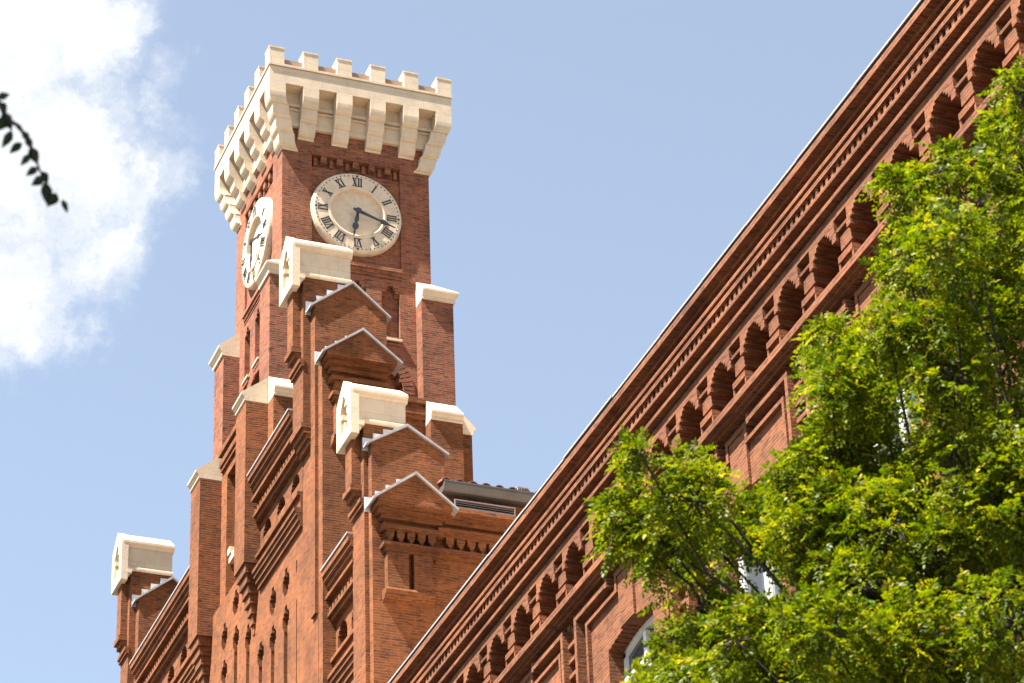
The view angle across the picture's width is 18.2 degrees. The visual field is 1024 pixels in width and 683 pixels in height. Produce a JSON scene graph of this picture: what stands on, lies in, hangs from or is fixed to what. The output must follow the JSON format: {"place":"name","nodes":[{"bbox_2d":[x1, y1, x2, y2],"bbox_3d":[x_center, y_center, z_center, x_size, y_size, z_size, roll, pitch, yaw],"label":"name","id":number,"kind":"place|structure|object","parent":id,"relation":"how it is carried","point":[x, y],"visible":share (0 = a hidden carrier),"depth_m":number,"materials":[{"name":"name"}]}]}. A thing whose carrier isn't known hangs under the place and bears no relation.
{"place":"outdoors","nodes":[
{"label":"outdoors","id":0,"kind":"place"},
{"bbox_2d":[0,0,918,682],"label":"sky","id":1,"kind":"structure","parent":0,"point":[597,159],"materials":[{"name":"blue"}]},
{"bbox_2d":[388,0,1023,682],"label":"brick wing","id":2,"kind":"structure","parent":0,"point":[536,600],"depth_m":49.32,"materials":[{"name":"red brick"}]},
{"bbox_2d":[623,615,654,680],"bbox_3d":[2.332,7.851,50.635,0.100,7.560,1.900,9,-33,-18],"label":"window","id":3,"kind":"structure","parent":2,"relation":"in","point":[634,650],"depth_m":52.79,"materials":[{"name":"grey glass"}]},
{"bbox_2d":[739,486,779,605],"bbox_3d":[3.944,5.574,46.965,0.100,7.560,1.900,9,-33,-18],"label":"window","id":4,"kind":"structure","parent":2,"relation":"in","point":[761,580],"depth_m":48.57,"materials":[{"name":"white glass"}]},
{"bbox_2d":[877,354,924,600],"bbox_3d":[5.556,3.296,43.295,0.100,7.560,1.900,9,-33,-18],"label":"window","id":5,"kind":"structure","parent":2,"relation":"in","point":[912,395],"depth_m":44.56,"materials":[{"name":"grey glass"}]},
{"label":"pavement","id":6,"kind":"structure","parent":0,"visible":0},
{"bbox_2d":[111,236,536,682],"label":"gabled building","id":7,"kind":"structure","parent":6,"relation":"on","point":[381,534],"depth_m":72.11,"materials":[{"name":"brick"}]},
{"bbox_2d":[187,45,475,682],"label":"clock tower","id":8,"kind":"structure","parent":6,"relation":"on","point":[340,153],"depth_m":82.34,"materials":[{"name":"red brick"}]},
{"bbox_2d":[581,55,1023,682],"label":"street tree","id":9,"kind":"object","parent":6,"relation":"on","point":[935,593],"visible":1,"depth_m":15.17,"materials":[{"name":"green plant"}]},
{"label":"traffic island","id":10,"kind":"structure","parent":0,"visible":0},
{"bbox_2d":[0,92,67,212],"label":"overhanging tree","id":11,"kind":"object","parent":10,"relation":"on","point":[50,198],"visible":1,"depth_m":7.11,"materials":[{"name":"green plant"}]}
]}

